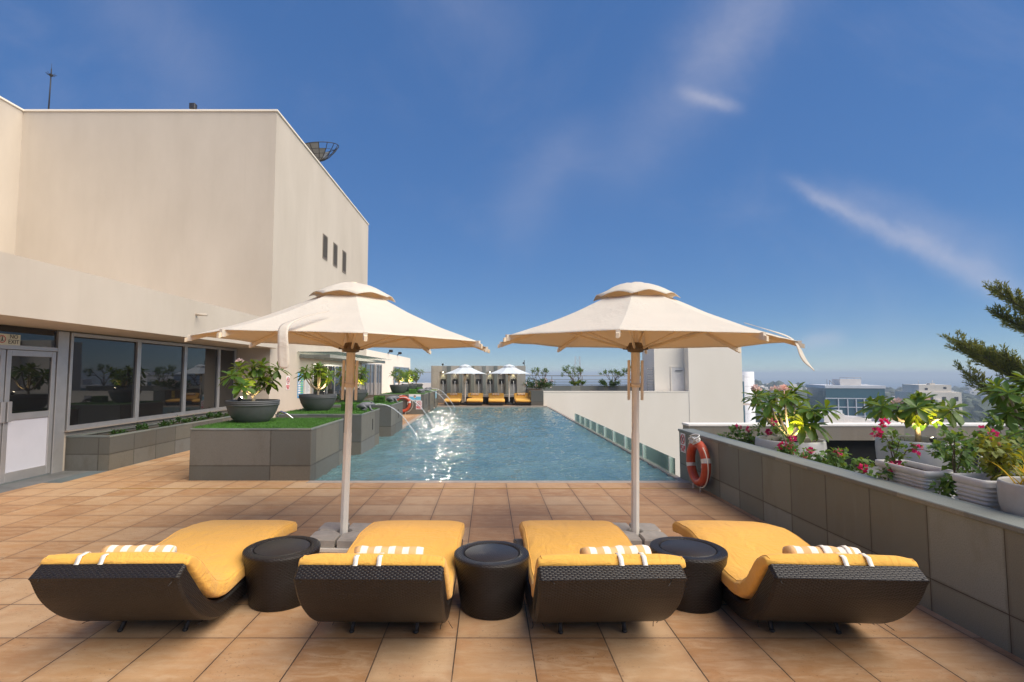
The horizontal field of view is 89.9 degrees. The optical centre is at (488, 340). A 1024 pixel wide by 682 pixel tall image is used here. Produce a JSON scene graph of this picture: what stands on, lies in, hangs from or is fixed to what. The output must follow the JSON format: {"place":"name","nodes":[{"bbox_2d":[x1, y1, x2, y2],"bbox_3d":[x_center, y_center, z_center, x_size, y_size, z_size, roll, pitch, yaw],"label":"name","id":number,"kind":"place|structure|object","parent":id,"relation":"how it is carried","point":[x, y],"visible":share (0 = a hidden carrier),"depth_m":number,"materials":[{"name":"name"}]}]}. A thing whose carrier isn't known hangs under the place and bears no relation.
{"place":"outdoors","nodes":[
{"label":"outdoors","id":0,"kind":"place"},
{"bbox_2d":[0,450,188,492],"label":"slate path","id":1,"kind":"structure","parent":0,"point":[28,482],"depth_m":7.72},
{"bbox_2d":[65,412,232,470],"bbox_3d":[-6.670,2.045,11.284,0.731,0.575,5.574,0,-4,0],"label":"window planter","id":2,"kind":"object","parent":1,"relation":"on","point":[103,450],"visible":0.65,"depth_m":9.01,"materials":[{"name":"stone"}]},
{"bbox_2d":[135,422,148,430],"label":"shrub","id":3,"kind":"object","parent":2,"relation":"in","point":[140,426],"visible":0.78,"depth_m":9.64,"materials":[{"name":"green plant"}]},
{"bbox_2d":[169,415,191,424],"bbox_3d":[-6.531,1.690,10.823,0.232,0.289,0.569,-2,-4,30],"label":"shrub","id":4,"kind":"object","parent":2,"relation":"in","point":[178,419],"visible":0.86,"depth_m":10.82,"materials":[{"name":"green plant"}]},
{"bbox_2d":[0,409,783,484],"bbox_3d":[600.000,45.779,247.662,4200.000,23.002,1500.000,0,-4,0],"label":"city ground","id":5,"kind":"structure","parent":0,"point":[73,477],"depth_m":141.72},
{"bbox_2d":[742,372,755,422],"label":"round tower","id":6,"kind":"structure","parent":5,"relation":"on","point":[748,380],"depth_m":83.81,"materials":[{"name":"white concrete"}]},
{"bbox_2d":[788,410,900,422],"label":"pale rooftop","id":7,"kind":"object","parent":5,"relation":"on","point":[847,419],"visible":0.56,"depth_m":64.61,"materials":[{"name":"white paint"}]},
{"bbox_2d":[806,377,886,418],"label":"office building","id":8,"kind":"structure","parent":5,"relation":"on","point":[845,396],"depth_m":127.12,"materials":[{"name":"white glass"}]},
{"bbox_2d":[754,379,1023,422],"bbox_3d":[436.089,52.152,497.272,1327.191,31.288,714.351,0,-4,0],"label":"distant woods","id":9,"kind":"object","parent":5,"relation":"on","point":[975,408],"visible":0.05,"depth_m":362.93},
{"bbox_2d":[895,380,962,422],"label":"apartment building","id":10,"kind":"structure","parent":5,"relation":"on","point":[942,392],"depth_m":147.86,"materials":[{"name":"beige paint"}]},
{"bbox_2d":[963,388,979,395],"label":"distant house","id":11,"kind":"structure","parent":5,"relation":"on","point":[972,391],"depth_m":546.98,"materials":[{"name":"white paint"}]},
{"bbox_2d":[431,366,525,402],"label":"wall","id":12,"kind":"structure","parent":0,"point":[486,385],"depth_m":28.96,"materials":[{"name":"concrete"}]},
{"bbox_2d":[314,407,678,480],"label":"pool water","id":13,"kind":"structure","parent":0,"point":[500,444],"depth_m":10.66,"materials":[{"name":"liquid"}]},
{"bbox_2d":[0,403,1023,681],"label":"pool deck","id":14,"kind":"structure","parent":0,"point":[154,501],"depth_m":3.19,"materials":[{"name":"tile"}]},
{"bbox_2d":[28,520,296,631],"bbox_3d":[-2.092,1.538,3.635,0.830,0.599,1.870,0,-4,-1],"label":"sun lounger","id":15,"kind":"object","parent":14,"relation":"on","point":[199,574],"visible":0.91,"depth_m":2.88,"materials":[{"name":"wicker"}]},
{"bbox_2d":[100,544,176,551],"bbox_3d":[-2.087,1.272,3.050,0.413,0.110,0.114,0,-4,-1],"label":"rolled towel","id":16,"kind":"object","parent":15,"relation":"on","point":[140,548],"visible":0.37,"depth_m":3.03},
{"bbox_2d":[0,96,409,483],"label":"hotel building","id":17,"kind":"structure","parent":14,"relation":"on","point":[138,247],"depth_m":14.60,"materials":[{"name":"beige paint"}]},
{"bbox_2d":[0,349,5,441],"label":"door","id":18,"kind":"structure","parent":17,"relation":"in","point":[2,351],"depth_m":7.39,"materials":[{"name":"metal"}]},
{"bbox_2d":[0,333,20,345],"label":"no exit sign","id":19,"kind":"object","parent":17,"relation":"attached to","point":[9,339],"visible":1,"depth_m":7.50,"materials":[{"name":"beige plastic"}]},
{"bbox_2d":[0,349,55,483],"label":"door","id":20,"kind":"structure","parent":17,"relation":"in","point":[29,379],"depth_m":7.82,"materials":[{"name":"metal"}]},
{"bbox_2d":[47,65,56,108],"bbox_3d":[-13.132,-7.506,15.331,0.246,1.660,0.246,-2,-4,22],"label":"roof antenna","id":21,"kind":"object","parent":17,"relation":"on","point":[51,75],"visible":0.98,"depth_m":15.33,"materials":[{"name":"black paint"}]},
{"bbox_2d":[64,332,139,430],"bbox_3d":[-7.055,0.729,9.414,0.070,1.640,1.692,0,-4,0],"label":"window","id":22,"kind":"structure","parent":17,"relation":"in","point":[103,371],"depth_m":9.31,"materials":[{"name":"glass"}]},
{"bbox_2d":[136,339,185,420],"bbox_3d":[-7.055,0.835,11.052,0.070,1.640,1.586,0,-4,0],"label":"window","id":23,"kind":"structure","parent":17,"relation":"in","point":[162,365],"depth_m":11.01,"materials":[{"name":"glass"}]},
{"bbox_2d":[184,344,219,414],"bbox_3d":[-7.055,0.934,12.583,0.070,1.640,1.480,0,-4,0],"label":"window","id":24,"kind":"structure","parent":17,"relation":"in","point":[202,362],"depth_m":12.58,"materials":[{"name":"glass"}]},
{"bbox_2d":[218,347,236,409],"bbox_3d":[-7.055,1.010,13.767,0.070,1.640,0.887,0,-4,0],"label":"window","id":25,"kind":"structure","parent":17,"relation":"in","point":[227,355],"depth_m":13.73,"materials":[{"name":"glass"}]},
{"bbox_2d":[297,373,302,397],"bbox_3d":[-6.146,1.427,16.716,0.013,0.850,0.500,0,-4,0],"label":"pool depth chart","id":26,"kind":"object","parent":17,"relation":"attached to","point":[300,388],"visible":0.73,"depth_m":16.62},
{"bbox_2d":[305,142,338,161],"bbox_3d":[-6.950,-7.162,20.606,1.774,1.714,1.752,0,-4,0],"label":"satellite dish","id":27,"kind":"object","parent":17,"relation":"on","point":[321,154],"visible":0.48,"depth_m":20.22,"materials":[{"name":"black paint"}]},
{"bbox_2d":[311,363,341,400],"bbox_3d":[-6.124,1.654,19.539,0.048,1.520,3.546,0,-4,0],"label":"window","id":28,"kind":"structure","parent":17,"relation":"in","point":[332,388],"depth_m":20.11,"materials":[{"name":"glass"}]},
{"bbox_2d":[361,363,374,394],"bbox_3d":[-6.124,2.083,26.008,0.048,1.900,2.858,0,-4,0],"label":"window","id":29,"kind":"structure","parent":17,"relation":"in","point":[369,386],"depth_m":26.46,"materials":[{"name":"glass"}]},
{"bbox_2d":[375,364,381,394],"bbox_3d":[-6.124,2.358,28.484,0.048,2.130,1.482,0,-4,0],"label":"door","id":30,"kind":"structure","parent":17,"relation":"in","point":[378,374],"depth_m":28.47,"materials":[{"name":"metal"}]},
{"bbox_2d":[393,366,408,384],"bbox_3d":[-6.124,2.585,36.107,0.048,1.500,6.140,0,-4,0],"label":"window","id":31,"kind":"structure","parent":17,"relation":"in","point":[403,368],"depth_m":35.47,"materials":[{"name":"glass"}]},
{"bbox_2d":[189,417,343,480],"bbox_3d":[-3.605,1.948,8.578,1.842,1.220,1.727,0,-4,0],"label":"turf planter","id":32,"kind":"object","parent":14,"relation":"on","point":[291,449],"visible":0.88,"depth_m":7.74,"materials":[{"name":"stone"}]},
{"bbox_2d":[225,399,279,422],"bbox_3d":[-4.020,1.192,8.722,0.860,0.370,0.860,0,-4,0],"label":"plant bowl","id":33,"kind":"object","parent":32,"relation":"on","point":[250,410],"visible":0.94,"depth_m":8.42,"materials":[{"name":"grey plastic"}]},
{"bbox_2d":[218,357,290,400],"bbox_3d":[-4.056,0.672,8.745,0.868,0.786,1.118,-3,-5,41],"label":"plumeria tree","id":34,"kind":"object","parent":33,"relation":"on","point":[261,375],"visible":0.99,"depth_m":8.73,"materials":[{"name":"green plant"}]},
{"bbox_2d":[242,536,320,611],"bbox_3d":[-1.480,1.657,3.663,0.524,0.366,0.524,-1,-4,10],"label":"wicker table","id":35,"kind":"object","parent":14,"relation":"on","point":[270,565],"visible":0.94,"depth_m":3.46,"materials":[{"name":"wicker"}]},
{"bbox_2d":[275,407,379,454],"bbox_3d":[-3.480,2.121,11.293,1.772,1.225,1.748,0,-4,0],"label":"turf planter","id":36,"kind":"object","parent":14,"relation":"on","point":[365,431],"visible":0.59,"depth_m":10.63,"materials":[{"name":"stone"}]},
{"bbox_2d":[299,393,336,410],"bbox_3d":[-3.810,1.367,11.415,0.820,0.360,0.820,0,-4,0],"label":"plant bowl","id":37,"kind":"object","parent":36,"relation":"on","point":[316,402],"visible":0.95,"depth_m":11.12,"materials":[{"name":"grey plastic"}]},
{"bbox_2d":[295,361,337,394],"bbox_3d":[-3.895,0.848,11.436,0.927,0.789,1.068,3,-5,-35],"label":"plumeria tree","id":38,"kind":"object","parent":37,"relation":"on","point":[321,374],"visible":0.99,"depth_m":11.42,"materials":[{"name":"green plant"}]},
{"bbox_2d":[357,401,374,410],"bbox_3d":[-2.728,1.447,11.415,0.390,0.200,0.321,1,-4,-20],"label":"frog statue","id":39,"kind":"object","parent":36,"relation":"on","point":[364,405],"visible":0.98,"depth_m":11.34,"materials":[{"name":"grey stone"}]},
{"bbox_2d":[184,282,489,552],"bbox_3d":[-1.354,0.668,4.923,2.704,2.504,2.761,1,-3,0],"label":"patio umbrella","id":40,"kind":"object","parent":14,"relation":"on","point":[351,319],"visible":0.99,"depth_m":4.65,"materials":[{"name":"beige fabric"}]},
{"bbox_2d":[332,400,402,436],"bbox_3d":[-3.470,2.321,14.430,1.792,1.230,1.812,0,-4,0],"label":"turf planter","id":41,"kind":"object","parent":14,"relation":"on","point":[390,421],"visible":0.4,"depth_m":13.58,"materials":[{"name":"stone"}]},
{"bbox_2d":[339,389,366,402],"bbox_3d":[-3.830,1.560,14.479,0.780,0.360,0.780,0,-4,0],"label":"plant bowl","id":42,"kind":"object","parent":41,"relation":"on","point":[361,394],"visible":0.62,"depth_m":14.26,"materials":[{"name":"grey plastic"}]},
{"bbox_2d":[333,366,369,389],"bbox_3d":[-3.884,1.056,14.433,1.095,0.750,0.851,1,-4,-9],"label":"plumeria tree","id":43,"kind":"object","parent":42,"relation":"on","point":[361,379],"visible":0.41,"depth_m":14.45,"materials":[{"name":"green plant"}]},
{"bbox_2d":[373,395,384,402],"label":"turf block","id":44,"kind":"structure","parent":41,"relation":"on","point":[379,399],"depth_m":14.39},
{"bbox_2d":[293,520,464,633],"bbox_3d":[-0.631,1.538,3.623,0.839,0.597,1.854,0,-4,1],"label":"sun lounger","id":45,"kind":"object","parent":14,"relation":"on","point":[349,585],"visible":0.96,"depth_m":2.83,"materials":[{"name":"wicker"}]},
{"bbox_2d":[354,545,423,553],"bbox_3d":[-0.590,1.270,3.029,0.413,0.110,0.114,0,-4,1],"label":"rolled towel","id":46,"kind":"object","parent":45,"relation":"on","point":[392,549],"visible":0.45,"depth_m":3.00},
{"bbox_2d":[379,392,427,414],"bbox_3d":[-3.475,2.750,21.139,1.782,1.240,1.494,0,-4,0],"label":"turf planter","id":47,"kind":"object","parent":14,"relation":"on","point":[424,400],"visible":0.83,"depth_m":20.43,"materials":[{"name":"stone"}]},
{"bbox_2d":[390,385,407,392],"bbox_3d":[-3.720,1.988,21.188,0.760,0.350,0.760,0,-4,0],"label":"plant bowl","id":48,"kind":"object","parent":47,"relation":"on","point":[398,388],"visible":0.91,"depth_m":20.91,"materials":[{"name":"grey plastic"}]},
{"bbox_2d":[389,368,409,384],"bbox_3d":[-3.676,1.484,21.222,0.838,0.769,0.933,0,-4,5],"label":"plumeria tree","id":49,"kind":"object","parent":48,"relation":"on","point":[400,379],"visible":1,"depth_m":21.11,"materials":[{"name":"green plant"}]},
{"bbox_2d":[397,395,412,413],"bbox_3d":[-3.377,2.554,20.322,0.753,0.850,0.146,0,-4,0],"label":"lifebuoy","id":50,"kind":"object","parent":47,"relation":"attached to","point":[408,404],"visible":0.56,"depth_m":20.29,"materials":[{"name":"orange plastic"}]},
{"bbox_2d":[401,384,416,391],"bbox_3d":[-3.660,2.142,23.406,0.720,0.330,0.720,0,-4,0],"label":"plant bowl","id":51,"kind":"object","parent":47,"relation":"on","point":[412,386],"visible":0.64,"depth_m":23.13,"materials":[{"name":"grey plastic"}]},
{"bbox_2d":[401,369,416,383],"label":"plumeria tree","id":52,"kind":"object","parent":51,"relation":"on","point":[409,379],"visible":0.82,"depth_m":23.46,"materials":[{"name":"green plant"}]},
{"bbox_2d":[409,394,420,400],"bbox_3d":[-2.950,2.252,20.418,0.480,0.250,0.021,0,-4,0],"label":"swimmer sign","id":53,"kind":"object","parent":47,"relation":"attached to","point":[415,397],"visible":1,"depth_m":20.42,"materials":[{"name":"white paint"}]},
{"bbox_2d":[391,391,433,409],"bbox_3d":[-3.475,2.892,23.331,1.782,1.240,1.547,0,-4,0],"label":"turf planter","id":54,"kind":"object","parent":14,"relation":"on","point":[430,400],"visible":0.22,"depth_m":22.76,"materials":[{"name":"stone"}]},
{"bbox_2d":[444,393,461,404],"bbox_3d":[-1.841,3.028,26.652,0.827,0.597,1.854,0,-4,0],"label":"sun lounger","id":55,"kind":"object","parent":14,"relation":"on","point":[456,399],"visible":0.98,"depth_m":25.85,"materials":[{"name":"fabric"}]},
{"bbox_2d":[443,364,486,404],"bbox_3d":[-1.240,2.287,27.003,2.240,2.122,2.240,0,-4,0],"label":"patio umbrella","id":56,"kind":"object","parent":14,"relation":"on","point":[465,369],"visible":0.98,"depth_m":26.60,"materials":[{"name":"white fabric"}]},
{"bbox_2d":[467,393,482,404],"bbox_3d":[-0.706,3.029,26.660,0.826,0.596,1.870,0,-4,0],"label":"sun lounger","id":57,"kind":"object","parent":14,"relation":"on","point":[476,400],"visible":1,"depth_m":25.81,"materials":[{"name":"fabric"}]},
{"bbox_2d":[454,540,528,620],"bbox_3d":[0.020,1.649,3.547,0.524,0.366,0.524,-2,-4,28],"label":"wicker table","id":58,"kind":"object","parent":14,"relation":"on","point":[491,576],"visible":0.99,"depth_m":3.36,"materials":[{"name":"wicker"}]},
{"bbox_2d":[488,393,504,404],"bbox_3d":[0.395,3.026,26.662,0.833,0.601,1.873,0,-4,0],"label":"sun lounger","id":59,"kind":"object","parent":14,"relation":"on","point":[496,399],"visible":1,"depth_m":25.81,"materials":[{"name":"fabric"}]},
{"bbox_2d":[306,406,691,482],"bbox_3d":[0.155,2.956,16.499,5.730,0.630,17.982,0,-4,0],"label":"pool coping","id":60,"kind":"object","parent":14,"relation":"on","point":[681,480],"visible":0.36,"depth_m":7.62,"materials":[{"name":"stone"}]},
{"bbox_2d":[575,413,674,474],"bbox_3d":[2.981,2.467,12.962,0.032,0.550,9.556,0,-4,0],"label":"glass fence","id":61,"kind":"object","parent":60,"relation":"on","point":[660,459],"visible":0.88,"depth_m":10.87,"materials":[{"name":"clear glass"}]},
{"bbox_2d":[489,364,530,404],"bbox_3d":[1.070,2.287,27.003,2.240,2.122,2.240,0,-4,0],"label":"patio umbrella","id":62,"kind":"object","parent":14,"relation":"on","point":[508,369],"visible":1,"depth_m":26.64,"materials":[{"name":"white fabric"}]},
{"bbox_2d":[514,393,530,404],"bbox_3d":[1.755,3.027,26.656,0.827,0.599,1.862,0,-4,0],"label":"sun lounger","id":63,"kind":"object","parent":14,"relation":"on","point":[525,399],"visible":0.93,"depth_m":25.82,"materials":[{"name":"fabric"}]},
{"bbox_2d":[526,388,542,405],"bbox_3d":[2.430,3.084,27.429,0.620,0.985,3.493,0,-4,0],"label":"corner planter","id":64,"kind":"object","parent":14,"relation":"on","point":[535,396],"visible":0.55,"depth_m":25.70,"materials":[{"name":"stone"}]},
{"bbox_2d":[520,378,555,389],"bbox_3d":[2.680,2.308,27.526,1.828,0.664,1.367,1,-4,-20],"label":"shrub","id":65,"kind":"object","parent":64,"relation":"on","point":[541,384],"visible":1,"depth_m":27.36,"materials":[{"name":"green plant"}]},
{"bbox_2d":[513,520,687,633],"bbox_3d":[0.679,1.539,3.621,0.890,0.596,1.886,0,-4,-2],"label":"sun lounger","id":66,"kind":"object","parent":14,"relation":"on","point":[567,581],"visible":0.94,"depth_m":2.83,"materials":[{"name":"wicker"}]},
{"bbox_2d":[580,545,651,553],"bbox_3d":[0.752,1.270,3.033,0.413,0.108,0.115,0,-4,-7],"label":"rolled towel","id":67,"kind":"object","parent":66,"relation":"on","point":[634,549],"visible":0.45,"depth_m":3.01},
{"bbox_2d":[543,391,689,476],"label":"white wall","id":68,"kind":"structure","parent":14,"relation":"on","point":[664,416],"depth_m":25.75,"materials":[{"name":"paint"}]},
{"bbox_2d":[498,282,814,545],"bbox_3d":[1.457,0.670,4.953,2.746,2.504,2.671,1,-3,0],"label":"patio umbrella","id":69,"kind":"object","parent":14,"relation":"on","point":[635,319],"visible":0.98,"depth_m":4.77,"materials":[{"name":"beige fabric"}]},
{"bbox_2d":[649,536,727,613],"bbox_3d":[1.420,1.655,3.642,0.524,0.366,0.524,1,-4,-10],"label":"wicker table","id":70,"kind":"object","parent":14,"relation":"on","point":[706,562],"visible":0.84,"depth_m":3.44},
{"bbox_2d":[672,520,929,633],"bbox_3d":[1.991,1.539,3.627,0.830,0.597,1.845,0,-4,3],"label":"sun lounger","id":71,"kind":"object","parent":14,"relation":"on","point":[764,577],"visible":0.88,"depth_m":2.85,"materials":[{"name":"wicker"}]},
{"bbox_2d":[782,545,860,553],"bbox_3d":[1.972,1.270,3.030,0.413,0.109,0.113,0,-4,3],"label":"rolled towel","id":72,"kind":"object","parent":71,"relation":"on","point":[790,549],"visible":0.38,"depth_m":3.01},
{"bbox_2d":[678,429,1023,659],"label":"parapet wall","id":73,"kind":"structure","parent":14,"relation":"on","point":[968,557],"depth_m":3.76,"materials":[{"name":"grey stone"}]},
{"bbox_2d":[680,433,685,452],"bbox_3d":[2.991,1.567,7.891,0.015,0.290,0.190,0,-4,0],"label":"no diving sign","id":74,"kind":"object","parent":73,"relation":"attached to","point":[683,442],"visible":1,"depth_m":7.87,"materials":[{"name":"white paint"}]},
{"bbox_2d":[686,434,710,491],"bbox_3d":[2.882,1.710,7.045,0.162,0.864,0.718,0,-4,0],"label":"lifebuoy","id":75,"kind":"object","parent":73,"relation":"hanging from","point":[695,444],"visible":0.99,"depth_m":7.00,"materials":[{"name":"orange plastic"}]},
{"bbox_2d":[0,0,1023,375],"label":"sky","id":76,"kind":"structure","parent":0,"point":[843,179],"materials":[{"name":"blue"}]},
{"bbox_2d":[410,376,1018,388],"bbox_3d":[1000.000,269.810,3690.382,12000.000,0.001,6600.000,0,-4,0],"label":"sea","id":77,"kind":"structure","parent":0,"point":[895,382],"depth_m":2960.39,"materials":[{"name":"liquid"}]},
{"bbox_2d":[803,447,876,477],"bbox_3d":[3.613,1.288,5.308,0.644,0.487,0.653,0,-4,0],"label":"bougainvillea","id":78,"kind":"object","parent":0,"point":[839,455],"visible":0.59,"depth_m":5.19,"materials":[{"name":"green plant"}]},
{"bbox_2d":[850,466,977,498],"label":"terrace floor","id":79,"kind":"structure","parent":0,"point":[874,469],"depth_m":8.09,"materials":[{"name":"stone"}]},
{"bbox_2d":[755,435,826,458],"bbox_3d":[4.060,1.641,6.889,0.840,0.645,0.840,0,-4,0],"label":"flower pot","id":80,"kind":"object","parent":79,"relation":"on","point":[765,441],"visible":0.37,"depth_m":6.70,"materials":[{"name":"white ceramic"}]},
{"bbox_2d":[741,381,840,444],"bbox_3d":[4.028,0.966,6.970,1.105,0.861,1.146,0,-4,2],"label":"plumeria tree","id":81,"kind":"object","parent":80,"relation":"on","point":[801,417],"visible":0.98,"depth_m":6.72,"materials":[{"name":"green plant"}]},
{"bbox_2d":[682,423,1023,465],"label":"wall","id":82,"kind":"structure","parent":79,"relation":"on","point":[857,440],"depth_m":8.49,"materials":[{"name":"concrete"}]},
{"bbox_2d":[875,435,963,489],"bbox_3d":[5.350,1.574,6.363,0.860,0.710,0.860,0,-4,0],"label":"flower pot","id":83,"kind":"object","parent":79,"relation":"on","point":[925,458],"visible":0.33,"depth_m":6.14,"materials":[{"name":"white ceramic"}]},
{"bbox_2d":[855,390,971,441],"bbox_3d":[5.335,0.968,6.471,1.118,0.698,1.197,-2,-4,28],"label":"plumeria tree","id":84,"kind":"object","parent":83,"relation":"on","point":[918,411],"visible":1,"depth_m":6.24,"materials":[{"name":"green plant"}]},
{"bbox_2d":[936,279,1023,405],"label":"pine tree","id":85,"kind":"object","parent":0,"point":[1004,363],"visible":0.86,"depth_m":9.48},
{"bbox_2d":[974,371,1023,430],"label":"plumeria tree","id":86,"kind":"object","parent":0,"point":[1012,414],"visible":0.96,"depth_m":5.92,"materials":[{"name":"green plant"}]},
{"bbox_2d":[978,456,1021,475],"bbox_3d":[5.600,1.544,5.198,0.900,0.620,0.900,0,-4,0],"label":"flower pot","id":87,"kind":"object","parent":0,"point":[1014,474],"visible":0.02,"depth_m":5.39,"materials":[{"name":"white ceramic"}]},
{"bbox_2d":[964,412,1023,464],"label":"bougainvillea","id":88,"kind":"object","parent":87,"relation":"on","point":[997,423],"visible":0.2,"depth_m":5.31,"materials":[{"name":"pink plant"}]},
{"bbox_2d":[992,458,1023,484],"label":"spider grass","id":89,"kind":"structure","parent":0,"point":[1022,480],"depth_m":3.26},
{"bbox_3d":[3.620,1.492,2.965,0.760,0.435,3.511,0,-4,0],"label":"stone ledge","id":90,"kind":"object","parent":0,"visible":0},
{"bbox_2d":[875,459,955,497],"bbox_3d":[3.420,1.171,4.109,0.264,0.345,0.564,0,-4,3],"label":"flower trough","id":91,"kind":"object","parent":90,"relation":"on","point":[917,475],"visible":0.3,"depth_m":4.02,"materials":[{"name":"white ceramic"}]},
{"bbox_2d":[869,418,944,479],"bbox_3d":[3.362,0.943,4.208,0.397,0.606,0.509,0,-4,0],"label":"bougainvillea","id":92,"kind":"object","parent":91,"relation":"in","point":[891,446],"visible":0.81,"depth_m":4.27,"materials":[{"name":"green plant"}]},
{"bbox_2d":[928,424,978,496],"bbox_3d":[3.436,0.938,3.804,0.409,0.632,0.291,0,-4,0],"label":"bougainvillea","id":93,"kind":"object","parent":91,"relation":"in","point":[947,487],"visible":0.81,"depth_m":3.80,"materials":[{"name":"green plant"}]},
{"bbox_2d":[952,473,1000,510],"bbox_3d":[3.440,1.124,3.535,0.264,0.365,0.273,0,-4,2],"label":"flower trough","id":94,"kind":"object","parent":90,"relation":"on","point":[978,488],"visible":0.36,"depth_m":3.50,"materials":[{"name":"white ceramic"}]},
{"bbox_2d":[972,424,1023,480],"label":"bougainvillea","id":95,"kind":"object","parent":94,"relation":"in","point":[996,456],"visible":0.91,"depth_m":3.55,"materials":[{"name":"green plant"}]},
{"bbox_2d":[996,476,1023,516],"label":"flower pot","id":96,"kind":"object","parent":90,"relation":"on","point":[1010,493],"visible":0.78,"depth_m":3.19,"materials":[{"name":"ceramic"}]},
{"bbox_3d":[3.620,1.784,7.358,0.400,0.420,0.400,0,-4,0],"label":"flower pot","id":97,"kind":"object","parent":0,"visible":0},
{"bbox_2d":[717,423,784,444],"bbox_3d":[3.741,1.408,7.382,0.944,0.457,0.497,-1,-4,8],"label":"bougainvillea","id":98,"kind":"object","parent":97,"relation":"in","point":[748,435],"visible":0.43,"depth_m":7.43,"materials":[{"name":"green plant"}]},
{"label":"far terrace","id":99,"kind":"structure","parent":0,"visible":0},
{"bbox_2d":[526,385,640,390],"bbox_3d":[5.700,3.067,30.029,7.000,0.895,0.847,0,-4,0],"label":"long planter","id":100,"kind":"object","parent":99,"relation":"on","point":[585,388],"visible":0.13,"depth_m":29.62,"materials":[{"name":"grey stone"}]},
{"bbox_2d":[528,367,548,379],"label":"terrace tree","id":101,"kind":"object","parent":100,"relation":"in","point":[538,369],"visible":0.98,"depth_m":30.26,"materials":[{"name":"green plant"}]},
{"bbox_2d":[561,365,582,385],"bbox_3d":[4.973,2.012,30.056,1.176,1.293,1.689,-3,-5,42],"label":"terrace tree","id":102,"kind":"object","parent":100,"relation":"in","point":[580,370],"visible":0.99,"depth_m":29.93,"materials":[{"name":"green plant"}]},
{"bbox_2d":[598,379,620,387],"bbox_3d":[6.957,2.431,29.539,1.349,0.535,0.853,0,-4,0],"label":"shrub","id":103,"kind":"object","parent":100,"relation":"in","point":[611,383],"visible":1,"depth_m":29.45,"materials":[{"name":"green plant"}]},
{"bbox_2d":[599,369,624,380],"bbox_3d":[7.257,2.120,30.053,1.609,1.083,1.274,0,-4,0],"label":"terrace tree","id":104,"kind":"object","parent":100,"relation":"in","point":[618,374],"visible":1,"depth_m":30.11,"materials":[{"name":"green plant"}]},
{"bbox_2d":[526,375,640,384],"bbox_3d":[5.750,2.849,31.195,7.700,1.501,0.074,0,-4,0],"label":"roof railing","id":105,"kind":"object","parent":99,"relation":"on","point":[582,379],"visible":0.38,"depth_m":31.24,"materials":[{"name":"metal"}]},
{"bbox_2d":[642,347,743,422],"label":"stair tower","id":106,"kind":"structure","parent":99,"relation":"on","point":[709,379],"depth_m":25.88,"materials":[{"name":"white paint"}]},
{"bbox_2d":[671,367,683,390],"bbox_3d":[9.735,1.972,26.392,0.630,1.230,0.028,0,-4,0],"label":"door","id":107,"kind":"structure","parent":106,"relation":"in","point":[677,376],"depth_m":26.38,"materials":[{"name":"white paint"}]},
{"bbox_3d":[3.660,1.708,6.195,0.400,0.420,0.400,0,-4,0],"label":"flower pot","id":108,"kind":"object","parent":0,"visible":0},
{"bbox_2d":[769,418,822,458],"bbox_3d":[3.715,1.257,6.240,0.542,0.594,0.670,0,-4,0],"label":"bougainvillea","id":109,"kind":"object","parent":108,"relation":"in","point":[789,448],"visible":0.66,"depth_m":6.20,"materials":[{"name":"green plant"}]},
{"bbox_3d":[4.500,1.706,4.764,0.480,0.240,0.480,0,-4,0],"label":"flower pot","id":110,"kind":"object","parent":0,"visible":0},
{"bbox_2d":[916,424,1023,490],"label":"bougainvillea","id":111,"kind":"object","parent":110,"relation":"in","point":[1014,434],"visible":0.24,"depth_m":4.87,"materials":[{"name":"green plant"}]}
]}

